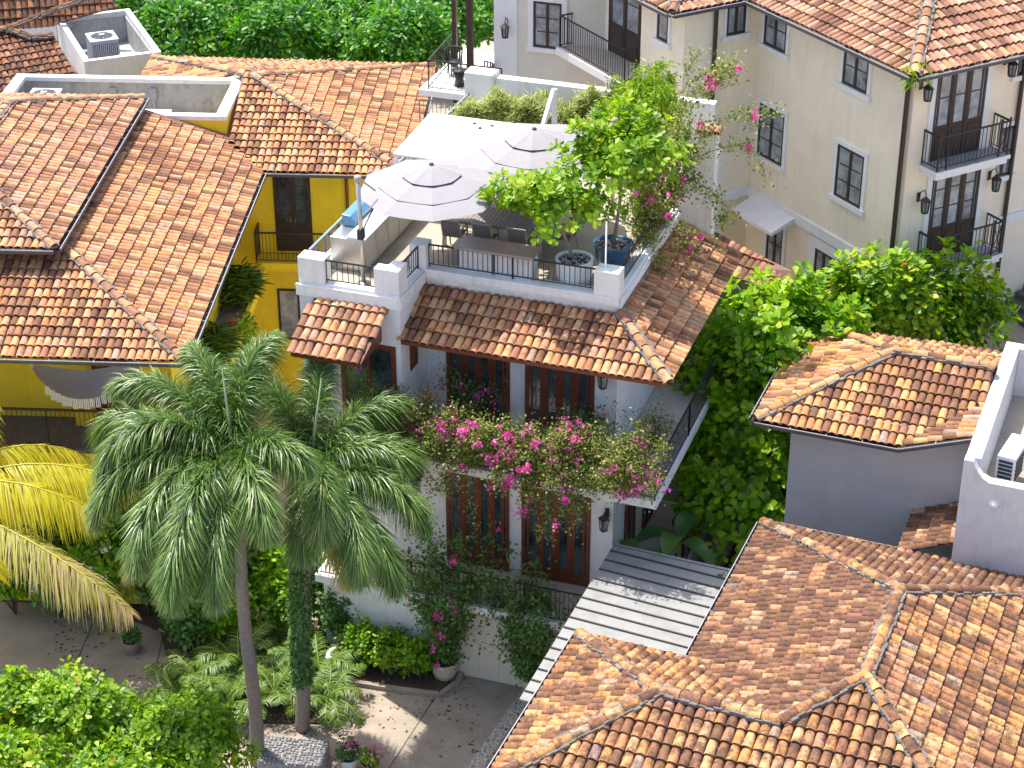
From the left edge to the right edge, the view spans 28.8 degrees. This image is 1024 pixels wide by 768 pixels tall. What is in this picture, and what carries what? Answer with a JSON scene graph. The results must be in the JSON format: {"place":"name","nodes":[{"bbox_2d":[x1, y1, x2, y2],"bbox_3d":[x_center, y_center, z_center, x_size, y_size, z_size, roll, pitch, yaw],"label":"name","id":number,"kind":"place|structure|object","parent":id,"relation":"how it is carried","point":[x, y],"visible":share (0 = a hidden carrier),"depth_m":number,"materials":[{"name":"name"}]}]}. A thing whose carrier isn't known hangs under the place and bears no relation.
{"place":"outdoors","nodes":[
{"label":"outdoors","id":0,"kind":"place"},
{"bbox_2d":[0,0,161,92],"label":"dark tiled house","id":1,"kind":"structure","parent":0,"point":[74,21],"depth_m":71.20,"materials":[{"name":"grey paint"}]},
{"bbox_2d":[85,30,119,58],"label":"condenser unit","id":2,"kind":"object","parent":1,"relation":"in","point":[100,44],"visible":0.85,"depth_m":70.80,"materials":[{"name":"grey metal"}]},
{"bbox_2d":[0,1,1023,767],"bbox_3d":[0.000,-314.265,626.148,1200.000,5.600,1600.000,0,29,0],"label":"ground","id":3,"kind":"structure","parent":0,"point":[28,633],"depth_m":50.71,"materials":[{"name":"concrete"}]},
{"bbox_2d":[0,539,38,614],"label":"undergrowth shrub","id":4,"kind":"object","parent":3,"relation":"on","point":[12,591],"visible":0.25,"depth_m":52.78,"materials":[{"name":"green plant"}]},
{"bbox_2d":[0,664,62,734],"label":"almond bush","id":5,"kind":"object","parent":3,"relation":"on","point":[11,692],"visible":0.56,"depth_m":45.36,"materials":[{"name":"green plant"}]},
{"bbox_2d":[0,716,81,767],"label":"almond bush","id":6,"kind":"object","parent":3,"relation":"on","point":[24,749],"visible":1,"depth_m":43.69,"materials":[{"name":"green plant"}]},
{"bbox_2d":[15,515,85,617],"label":"undergrowth shrub","id":7,"kind":"object","parent":3,"relation":"on","point":[56,538],"visible":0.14,"depth_m":52.40,"materials":[{"name":"green plant"}]},
{"bbox_2d":[0,407,141,633],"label":"coconut palm","id":8,"kind":"object","parent":3,"relation":"on","point":[48,471],"visible":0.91,"depth_m":47.90,"materials":[{"name":"plant"}]},
{"bbox_2d":[15,655,161,754],"bbox_3d":[-9.797,8.172,45.819,3.089,4.388,2.493,9,30,16],"label":"almond bush","id":9,"kind":"object","parent":3,"relation":"on","point":[100,703],"visible":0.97,"depth_m":44.73,"materials":[{"name":"green plant"}]},
{"bbox_2d":[67,500,139,617],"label":"undergrowth shrub","id":10,"kind":"object","parent":3,"relation":"on","point":[104,547],"visible":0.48,"depth_m":51.82,"materials":[{"name":"green plant"}]},
{"bbox_2d":[66,726,186,767],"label":"almond bush","id":11,"kind":"object","parent":3,"relation":"on","point":[97,755],"visible":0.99,"depth_m":43.80,"materials":[{"name":"green plant"}]},
{"bbox_2d":[0,600,335,723],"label":"palm bed","id":12,"kind":"object","parent":3,"relation":"on","point":[275,715],"visible":0.24,"depth_m":52.14,"materials":[{"name":"soil"}]},
{"bbox_2d":[154,583,226,655],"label":"undergrowth shrub","id":13,"kind":"object","parent":12,"relation":"on","point":[189,627],"visible":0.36,"depth_m":51.66,"materials":[{"name":"green plant"}]},
{"bbox_2d":[147,648,242,708],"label":"feather palm","id":14,"kind":"object","parent":12,"relation":"on","point":[180,668],"visible":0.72,"depth_m":50.53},
{"bbox_2d":[178,664,269,724],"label":"feather palm","id":15,"kind":"object","parent":12,"relation":"on","point":[225,701],"visible":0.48,"depth_m":49.66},
{"bbox_2d":[194,575,259,648],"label":"undergrowth shrub","id":16,"kind":"object","parent":12,"relation":"on","point":[225,623],"visible":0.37,"depth_m":51.66,"materials":[{"name":"green plant"}]},
{"bbox_2d":[187,618,284,688],"bbox_3d":[-7.068,7.000,51.205,2.827,1.205,2.831,0,29,0],"label":"feather palm","id":17,"kind":"object","parent":12,"relation":"on","point":[234,657],"visible":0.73,"depth_m":51.18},
{"bbox_2d":[227,657,323,723],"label":"feather palm","id":18,"kind":"object","parent":12,"relation":"on","point":[274,691],"visible":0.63,"depth_m":50.05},
{"bbox_2d":[235,619,325,671],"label":"feather palm","id":19,"kind":"object","parent":12,"relation":"on","point":[271,640],"visible":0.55,"depth_m":51.74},
{"bbox_2d":[257,566,314,634],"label":"undergrowth shrub","id":20,"kind":"object","parent":12,"relation":"on","point":[275,607],"visible":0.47,"depth_m":51.75,"materials":[{"name":"green plant"}]},
{"bbox_2d":[267,629,371,699],"bbox_3d":[-4.954,7.039,51.186,2.491,1.156,2.538,17,33,28],"label":"feather palm","id":21,"kind":"object","parent":12,"relation":"on","point":[338,658],"visible":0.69,"depth_m":50.91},
{"bbox_2d":[283,658,366,727],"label":"feather palm","id":22,"kind":"object","parent":12,"relation":"on","point":[331,704],"visible":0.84,"depth_m":49.73,"materials":[{"name":"plant"}]},
{"bbox_2d":[106,680,262,767],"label":"almond bush","id":23,"kind":"object","parent":3,"relation":"on","point":[208,733],"visible":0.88,"depth_m":44.68,"materials":[{"name":"green plant"}]},
{"bbox_2d":[136,662,233,714],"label":"feather palm","id":24,"kind":"object","parent":3,"relation":"on","point":[169,682],"visible":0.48,"depth_m":49.94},
{"bbox_2d":[133,0,245,57],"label":"hedge tree","id":25,"kind":"object","parent":3,"relation":"on","point":[197,30],"visible":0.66,"depth_m":82.39,"materials":[{"name":"green plant"}]},
{"bbox_2d":[75,329,326,767],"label":"foxtail palm","id":26,"kind":"object","parent":3,"relation":"on","point":[205,494],"visible":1,"depth_m":43.06,"materials":[{"name":"green plant"}]},
{"bbox_2d":[0,53,438,603],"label":"yellow house","id":27,"kind":"structure","parent":3,"relation":"on","point":[132,228],"depth_m":57.05,"materials":[{"name":"tile"}]},
{"bbox_2d":[24,358,141,409],"bbox_3d":[-10.711,-0.426,50.958,4.370,1.598,1.648,1,29,3],"label":"hammock","id":28,"kind":"object","parent":27,"relation":"hanging from","point":[90,384],"visible":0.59,"depth_m":51.36,"materials":[{"name":"white fabric"}]},
{"bbox_2d":[198,321,247,366],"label":"ledge plant","id":29,"kind":"object","parent":27,"relation":"on","point":[222,338],"visible":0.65,"depth_m":55.96,"materials":[{"name":"plant"}]},
{"bbox_2d":[218,256,272,317],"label":"ledge plant","id":30,"kind":"object","parent":27,"relation":"on","point":[242,284],"visible":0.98,"depth_m":59.06,"materials":[{"name":"plant"}]},
{"bbox_2d":[228,309,264,365],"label":"ledge plant","id":31,"kind":"object","parent":27,"relation":"on","point":[245,322],"visible":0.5,"depth_m":57.51,"materials":[{"name":"green plant"}]},
{"bbox_2d":[277,288,300,339],"bbox_3d":[-7.017,-2.199,62.959,0.700,1.800,0.035,1,29,3],"label":"window","id":32,"kind":"structure","parent":27,"relation":"in","point":[288,301],"depth_m":62.90,"materials":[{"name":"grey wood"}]},
{"bbox_2d":[272,173,313,250],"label":"door","id":33,"kind":"structure","parent":27,"relation":"in","point":[292,196],"depth_m":61.20,"materials":[{"name":"brown wood"}]},
{"bbox_2d":[188,0,283,77],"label":"hedge tree","id":34,"kind":"object","parent":3,"relation":"on","point":[222,6],"visible":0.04,"depth_m":86.51,"materials":[{"name":"green plant"}]},
{"bbox_2d":[247,542,289,615],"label":"undergrowth shrub","id":35,"kind":"object","parent":3,"relation":"on","point":[261,574],"visible":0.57,"depth_m":51.98,"materials":[{"name":"green plant"}]},
{"bbox_2d":[218,0,336,60],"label":"hedge tree","id":36,"kind":"object","parent":3,"relation":"on","point":[274,30],"visible":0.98,"depth_m":81.32,"materials":[{"name":"green plant"}]},
{"bbox_2d":[47,616,527,767],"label":"fallen leaves","id":37,"kind":"object","parent":3,"relation":"on","point":[311,735],"visible":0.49,"depth_m":50.29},
{"bbox_2d":[257,735,329,767],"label":"cobble block","id":38,"kind":"structure","parent":3,"relation":"on","point":[283,752],"depth_m":48.01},
{"bbox_2d":[249,359,440,732],"bbox_3d":[-3.871,4.229,47.246,4.251,9.814,5.977,-9,30,-15],"label":"foxtail palm","id":39,"kind":"object","parent":3,"relation":"on","point":[335,521],"visible":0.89,"depth_m":45.18,"materials":[{"name":"green plant"}]},
{"bbox_2d":[284,555,315,690],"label":"trunk creeper","id":40,"kind":"object","parent":39,"relation":"attached to","point":[297,645],"visible":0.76,"depth_m":47.74,"materials":[{"name":"green plant"}]},
{"bbox_2d":[311,630,449,690],"bbox_3d":[-3.559,7.219,51.847,4.182,0.100,2.354,2,29,4],"label":"planting bed","id":41,"kind":"object","parent":3,"relation":"on","point":[429,681],"visible":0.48,"depth_m":51.16,"materials":[{"name":"soil"}]},
{"bbox_2d":[312,586,357,639],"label":"bed shrub","id":42,"kind":"object","parent":41,"relation":"on","point":[332,609],"visible":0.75,"depth_m":51.68,"materials":[{"name":"green plant"}]},
{"bbox_2d":[334,613,386,672],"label":"bed shrub","id":43,"kind":"object","parent":41,"relation":"on","point":[361,636],"visible":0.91,"depth_m":51.07,"materials":[{"name":"green plant"}]},
{"bbox_2d":[357,622,418,674],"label":"bed shrub","id":44,"kind":"object","parent":41,"relation":"on","point":[388,661],"visible":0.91,"depth_m":50.81,"materials":[{"name":"green plant"}]},
{"bbox_2d":[393,625,441,678],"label":"bed shrub","id":45,"kind":"object","parent":41,"relation":"on","point":[411,657],"visible":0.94,"depth_m":50.70,"materials":[{"name":"green plant"}]},
{"bbox_2d":[309,0,458,61],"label":"hedge tree","id":46,"kind":"object","parent":3,"relation":"on","point":[330,30],"visible":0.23,"depth_m":81.78,"materials":[{"name":"green plant"}]},
{"bbox_2d":[332,0,451,67],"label":"hedge tree","id":47,"kind":"object","parent":3,"relation":"on","point":[422,40],"visible":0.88,"depth_m":79.61,"materials":[{"name":"green plant"}]},
{"bbox_2d":[327,671,463,697],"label":"kerb","id":48,"kind":"structure","parent":3,"relation":"on","point":[449,688],"depth_m":50.79,"materials":[{"name":"concrete"}]},
{"bbox_2d":[431,654,459,681],"bbox_3d":[-1.731,7.312,51.142,0.800,0.620,0.800,0,29,0],"label":"cream planter","id":49,"kind":"object","parent":3,"relation":"on","point":[442,673],"visible":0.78,"depth_m":50.88,"materials":[{"name":"ceramic"}]},
{"bbox_2d":[392,514,520,669],"bbox_3d":[-1.488,5.290,50.032,2.977,4.886,2.851,-12,31,-21],"label":"bougainvillea","id":50,"kind":"object","parent":49,"relation":"in","point":[445,639],"visible":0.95,"depth_m":49.64,"materials":[{"name":"green plant"}]},
{"bbox_2d":[403,0,493,51],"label":"hedge tree","id":51,"kind":"object","parent":3,"relation":"on","point":[483,21],"visible":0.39,"depth_m":86.14,"materials":[{"name":"green plant"}]},
{"bbox_2d":[467,689,526,767],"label":"pebble strip","id":52,"kind":"object","parent":3,"relation":"on","point":[482,756],"visible":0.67,"depth_m":49.34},
{"bbox_2d":[419,0,605,120],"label":"villa","id":53,"kind":"object","parent":3,"relation":"on","point":[526,48],"visible":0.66,"depth_m":60.84,"materials":[{"name":"paint"}]},
{"bbox_2d":[525,0,567,53],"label":"window","id":54,"kind":"structure","parent":53,"relation":"in","point":[543,15],"depth_m":60.43,"materials":[{"name":"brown wood"}]},
{"bbox_2d":[286,66,742,686],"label":"white house","id":55,"kind":"structure","parent":3,"relation":"on","point":[544,342],"depth_m":48.16,"materials":[{"name":"paint"}]},
{"bbox_2d":[341,344,396,435],"bbox_3d":[-3.421,0.294,47.839,1.430,2.900,0.039,9,30,17],"label":"door","id":56,"kind":"structure","parent":55,"relation":"in","point":[381,363],"depth_m":47.51,"materials":[{"name":"brown wood"}]},
{"bbox_2d":[330,199,414,272],"bbox_3d":[-3.314,-4.061,49.138,0.940,1.159,3.730,9,30,17],"label":"outdoor kitchen","id":57,"kind":"object","parent":55,"relation":"on","point":[382,234],"visible":0.44,"depth_m":48.00,"materials":[{"name":"metal"}]},
{"bbox_2d":[340,366,474,541],"bbox_3d":[-2.610,1.611,47.592,3.396,4.600,2.105,9,30,17],"label":"bougainvillea","id":58,"kind":"object","parent":55,"relation":"attached to","point":[422,424],"visible":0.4,"depth_m":47.01,"materials":[{"name":"green plant"}]},
{"bbox_2d":[354,158,501,284],"bbox_3d":[-1.878,-4.034,47.417,3.505,2.781,3.465,9,30,17],"label":"cantilever umbrella","id":59,"kind":"object","parent":55,"relation":"on","point":[432,190],"visible":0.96,"depth_m":46.39,"materials":[{"name":"fabric"}]},
{"bbox_2d":[393,113,523,210],"bbox_3d":[-0.900,-5.492,51.161,3.620,1.700,2.800,9,30,17],"label":"shade canopy","id":60,"kind":"object","parent":55,"relation":"on","point":[436,136],"visible":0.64,"depth_m":51.06,"materials":[{"name":"fabric"}]},
{"bbox_2d":[433,356,509,423],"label":"bougainvillea","id":61,"kind":"object","parent":55,"relation":"attached to","point":[476,392],"visible":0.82,"depth_m":48.19,"materials":[{"name":"green plant"}]},
{"bbox_2d":[445,473,508,571],"bbox_3d":[-0.872,3.128,50.400,1.700,3.540,0.039,9,30,17],"label":"door","id":62,"kind":"structure","parent":55,"relation":"in","point":[492,506],"depth_m":50.58,"materials":[{"name":"brown wood"}]},
{"bbox_2d":[446,352,509,430],"bbox_3d":[-0.824,-0.123,48.580,1.640,2.990,0.039,9,30,17],"label":"door","id":63,"kind":"structure","parent":55,"relation":"in","point":[474,366],"depth_m":48.56,"materials":[{"name":"brown wood"}]},
{"bbox_2d":[469,82,511,121],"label":"variegated shrub","id":64,"kind":"object","parent":55,"relation":"on","point":[497,99],"visible":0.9,"depth_m":54.61,"materials":[{"name":"green plant"}]},
{"bbox_2d":[415,393,566,539],"bbox_3d":[-0.348,2.057,46.963,3.772,3.977,2.210,9,30,17],"label":"bougainvillea","id":65,"kind":"object","parent":55,"relation":"attached to","point":[489,436],"visible":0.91,"depth_m":46.49,"materials":[{"name":"pink plant"}]},
{"bbox_2d":[454,235,541,280],"bbox_3d":[-0.331,-2.876,47.302,1.980,0.854,0.690,9,30,17],"label":"stone buffet","id":66,"kind":"object","parent":55,"relation":"on","point":[495,248],"visible":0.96,"depth_m":47.06,"materials":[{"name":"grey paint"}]},
{"bbox_2d":[444,207,553,259],"bbox_3d":[-0.338,-3.769,49.053,2.627,0.730,1.040,9,30,17],"label":"dining table","id":67,"kind":"object","parent":55,"relation":"on","point":[492,217],"visible":0.36,"depth_m":48.77,"materials":[{"name":"beige metal"}]},
{"bbox_2d":[457,614,543,686],"bbox_3d":[-0.297,6.773,50.621,2.300,2.030,0.045,9,30,17],"label":"garage door","id":68,"kind":"structure","parent":55,"relation":"in","point":[486,665],"depth_m":50.83,"materials":[{"name":"beige paint"}]},
{"bbox_2d":[499,92,536,123],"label":"variegated shrub","id":69,"kind":"object","parent":55,"relation":"on","point":[516,114],"visible":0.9,"depth_m":54.46,"materials":[{"name":"green plant"}]},
{"bbox_2d":[478,403,596,546],"bbox_3d":[0.828,2.115,46.596,3.174,3.716,2.080,9,30,17],"label":"bougainvillea","id":70,"kind":"object","parent":55,"relation":"attached to","point":[560,443],"visible":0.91,"depth_m":46.05,"materials":[{"name":"pink plant"}]},
{"bbox_2d":[460,117,617,219],"bbox_3d":[0.600,-5.081,49.347,3.616,2.740,3.634,9,30,17],"label":"cantilever umbrella","id":71,"kind":"object","parent":55,"relation":"on","point":[516,146],"visible":0.63,"depth_m":48.51,"materials":[{"name":"fabric"}]},
{"bbox_2d":[519,87,563,123],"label":"variegated shrub","id":72,"kind":"object","parent":55,"relation":"on","point":[538,105],"visible":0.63,"depth_m":54.36,"materials":[{"name":"green plant"}]},
{"bbox_2d":[521,486,590,586],"bbox_3d":[1.097,3.456,49.809,1.810,3.540,0.039,9,30,17],"label":"door","id":73,"kind":"structure","parent":55,"relation":"in","point":[572,566],"depth_m":50.12,"materials":[{"name":"brown wood"}]},
{"bbox_2d":[475,153,639,259],"bbox_3d":[0.909,-3.946,46.358,3.526,2.595,2.558,22,36,34],"label":"lime tree","id":74,"kind":"object","parent":55,"relation":"on","point":[545,199],"visible":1,"depth_m":45.78,"materials":[{"name":"green plant"}]},
{"bbox_2d":[525,365,594,442],"bbox_3d":[1.147,0.206,47.987,1.750,2.990,0.039,9,30,17],"label":"door","id":75,"kind":"structure","parent":55,"relation":"in","point":[544,387],"depth_m":48.02,"materials":[{"name":"brown wood"}]},
{"bbox_2d":[555,250,593,285],"bbox_3d":[1.477,-2.687,47.161,0.920,0.661,0.920,0,29,0],"label":"stone filled planter","id":76,"kind":"object","parent":55,"relation":"on","point":[584,258],"visible":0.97,"depth_m":46.90,"materials":[{"name":"stone"}]},
{"bbox_2d":[549,397,627,463],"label":"bougainvillea","id":77,"kind":"object","parent":55,"relation":"attached to","point":[592,420],"visible":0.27,"depth_m":47.48,"materials":[{"name":"green plant"}]},
{"bbox_2d":[571,81,606,121],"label":"variegated shrub","id":78,"kind":"object","parent":55,"relation":"on","point":[592,93],"visible":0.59,"depth_m":54.07,"materials":[{"name":"green plant"}]},
{"bbox_2d":[535,407,676,544],"bbox_3d":[2.242,2.169,45.814,3.290,3.598,2.166,9,30,17],"label":"bougainvillea","id":79,"kind":"object","parent":55,"relation":"attached to","point":[618,461],"visible":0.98,"depth_m":45.51,"materials":[{"name":"green plant"}]},
{"bbox_2d":[593,234,632,265],"bbox_3d":[2.421,-3.087,47.861,0.980,0.680,0.980,0,29,0],"label":"blue glazed planter","id":80,"kind":"object","parent":55,"relation":"on","point":[618,252],"visible":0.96,"depth_m":47.60,"materials":[{"name":"ceramic"}]},
{"bbox_2d":[546,89,695,245],"bbox_3d":[2.583,-4.896,46.919,2.619,3.693,2.966,-23,36,-35],"label":"lime tree","id":81,"kind":"object","parent":55,"relation":"on","point":[628,151],"visible":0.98,"depth_m":46.33,"materials":[{"name":"green plant"}]},
{"bbox_2d":[585,56,693,170],"bbox_3d":[3.318,-7.014,52.248,3.126,3.317,1.869,16,33,26],"label":"tree","id":82,"kind":"object","parent":55,"relation":"on","point":[659,96],"visible":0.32,"depth_m":51.64,"materials":[{"name":"green plant"}]},
{"bbox_2d":[629,384,686,455],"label":"bougainvillea","id":83,"kind":"object","parent":55,"relation":"attached to","point":[658,431],"visible":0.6,"depth_m":48.17,"materials":[{"name":"green plant"}]},
{"bbox_2d":[610,41,785,277],"bbox_3d":[4.291,-5.420,48.373,4.554,5.362,3.444,9,30,17],"label":"bougainvillea","id":84,"kind":"object","parent":55,"relation":"on","point":[651,198],"visible":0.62,"depth_m":48.56,"materials":[{"name":"green plant"}]},
{"bbox_2d":[520,674,528,689],"bbox_3d":[0.571,7.602,50.620,0.800,0.620,0.800,0,29,0],"label":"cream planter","id":85,"kind":"object","parent":3,"relation":"on","point":[524,685],"visible":0.15,"depth_m":50.36,"materials":[{"name":"ceramic"}]},
{"bbox_2d":[478,546,578,686],"bbox_3d":[0.545,5.885,49.644,2.528,4.197,2.633,-16,33,-26],"label":"bougainvillea","id":86,"kind":"object","parent":85,"relation":"in","point":[526,656],"visible":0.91,"depth_m":49.31,"materials":[{"name":"green plant"}]},
{"bbox_2d":[519,543,730,701],"bbox_3d":[2.701,7.719,45.688,3.080,5.197,6.500,11,31,19],"label":"carport","id":87,"kind":"object","parent":3,"relation":"on","point":[649,598],"visible":0.61,"depth_m":45.44,"materials":[{"name":"paint"}]},
{"bbox_2d":[635,510,710,563],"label":"banana plant","id":88,"kind":"object","parent":3,"relation":"on","point":[685,520],"visible":0.89,"depth_m":49.83,"materials":[{"name":"green plant"}]},
{"bbox_2d":[487,517,1023,767],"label":"tiled roof house","id":89,"kind":"structure","parent":3,"relation":"on","point":[809,648],"depth_m":40.74,"materials":[{"name":"tile"}]},
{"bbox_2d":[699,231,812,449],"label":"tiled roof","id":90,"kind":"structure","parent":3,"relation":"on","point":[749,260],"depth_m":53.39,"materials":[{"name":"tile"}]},
{"bbox_2d":[666,259,874,568],"bbox_3d":[6.738,1.500,51.614,5.886,8.536,5.971,-18,34,-29],"label":"almond tree","id":91,"kind":"object","parent":3,"relation":"on","point":[754,337],"visible":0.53,"depth_m":50.69,"materials":[{"name":"green plant"}]},
{"bbox_2d":[556,0,1023,339],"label":"cream house","id":92,"kind":"structure","parent":3,"relation":"on","point":[859,144],"depth_m":54.19,"materials":[{"name":"paint"}]},
{"bbox_2d":[608,0,641,65],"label":"door","id":93,"kind":"structure","parent":92,"relation":"in","point":[624,24],"depth_m":58.85,"materials":[{"name":"brown wood"}]},
{"bbox_2d":[652,6,671,49],"bbox_3d":[4.206,-10.026,55.773,0.100,1.140,0.850,-16,33,-26],"label":"window","id":94,"kind":"structure","parent":92,"relation":"in","point":[662,35],"depth_m":55.84,"materials":[{"name":"paint"}]},
{"bbox_2d":[721,5,750,41],"bbox_3d":[6.282,-10.159,55.652,0.950,1.090,0.100,-16,33,-26],"label":"window","id":95,"kind":"structure","parent":92,"relation":"in","point":[735,19],"depth_m":55.70,"materials":[{"name":"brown wood"}]},
{"bbox_2d":[751,96,788,173],"bbox_3d":[7.380,-7.123,56.919,0.100,1.830,1.540,-16,33,-26],"label":"window","id":96,"kind":"structure","parent":92,"relation":"in","point":[772,139],"depth_m":56.91,"materials":[{"name":"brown wood"}]},
{"bbox_2d":[757,8,790,60],"bbox_3d":[7.330,-9.876,55.492,0.100,1.390,1.380,-16,33,-26],"label":"window","id":97,"kind":"structure","parent":92,"relation":"in","point":[775,35],"depth_m":55.58,"materials":[{"name":"brown wood"}]},
{"bbox_2d":[762,228,786,266],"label":"door","id":98,"kind":"structure","parent":92,"relation":"in","point":[774,247],"depth_m":58.12,"materials":[{"name":"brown wood"}]},
{"bbox_2d":[806,234,854,297],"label":"door","id":99,"kind":"structure","parent":92,"relation":"in","point":[820,253],"depth_m":56.27,"materials":[{"name":"paint"}]},
{"bbox_2d":[827,137,868,216],"bbox_3d":[9.160,-5.646,54.213,0.100,1.790,1.500,-16,33,-26],"label":"window","id":100,"kind":"structure","parent":92,"relation":"in","point":[850,163],"depth_m":54.22,"materials":[{"name":"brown wood"}]},
{"bbox_2d":[835,45,873,101],"bbox_3d":[9.105,-8.351,52.822,0.100,1.370,1.400,-16,33,-26],"label":"window","id":101,"kind":"structure","parent":92,"relation":"in","point":[855,74],"depth_m":52.90,"materials":[{"name":"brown wood"}]},
{"bbox_2d":[919,168,985,258],"bbox_3d":[11.856,-4.753,53.519,2.020,2.820,0.045,-16,33,-26],"label":"door","id":102,"kind":"structure","parent":92,"relation":"in","point":[956,201],"depth_m":53.54,"materials":[{"name":"brown wood"}]},
{"bbox_2d":[923,60,994,162],"bbox_3d":[11.683,-7.240,52.026,2.060,2.720,0.045,-16,33,-26],"label":"door","id":103,"kind":"structure","parent":92,"relation":"in","point":[959,102],"depth_m":52.06,"materials":[{"name":"brown wood"}]},
{"bbox_2d":[995,119,1020,181],"bbox_3d":[13.483,-6.350,54.524,1.060,1.720,0.100,-16,33,-26],"label":"window","id":104,"kind":"structure","parent":92,"relation":"in","point":[1002,169],"depth_m":54.72,"materials":[{"name":"white wood"}]},
{"bbox_2d":[749,320,1023,576],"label":"grey house","id":105,"kind":"structure","parent":3,"relation":"on","point":[898,441],"depth_m":47.90,"materials":[{"name":"paint"}]},
{"bbox_2d":[995,433,1023,481],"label":"split condenser","id":106,"kind":"object","parent":105,"relation":"on","point":[1010,463],"visible":0.84,"depth_m":45.52,"materials":[{"name":"white metal"}]},
{"bbox_2d":[818,236,1021,351],"bbox_3d":[10.348,-1.192,52.666,6.038,5.730,3.227,0,29,0],"label":"almond tree","id":107,"kind":"object","parent":3,"relation":"on","point":[918,307],"visible":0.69,"depth_m":51.58,"materials":[{"name":"green plant"}]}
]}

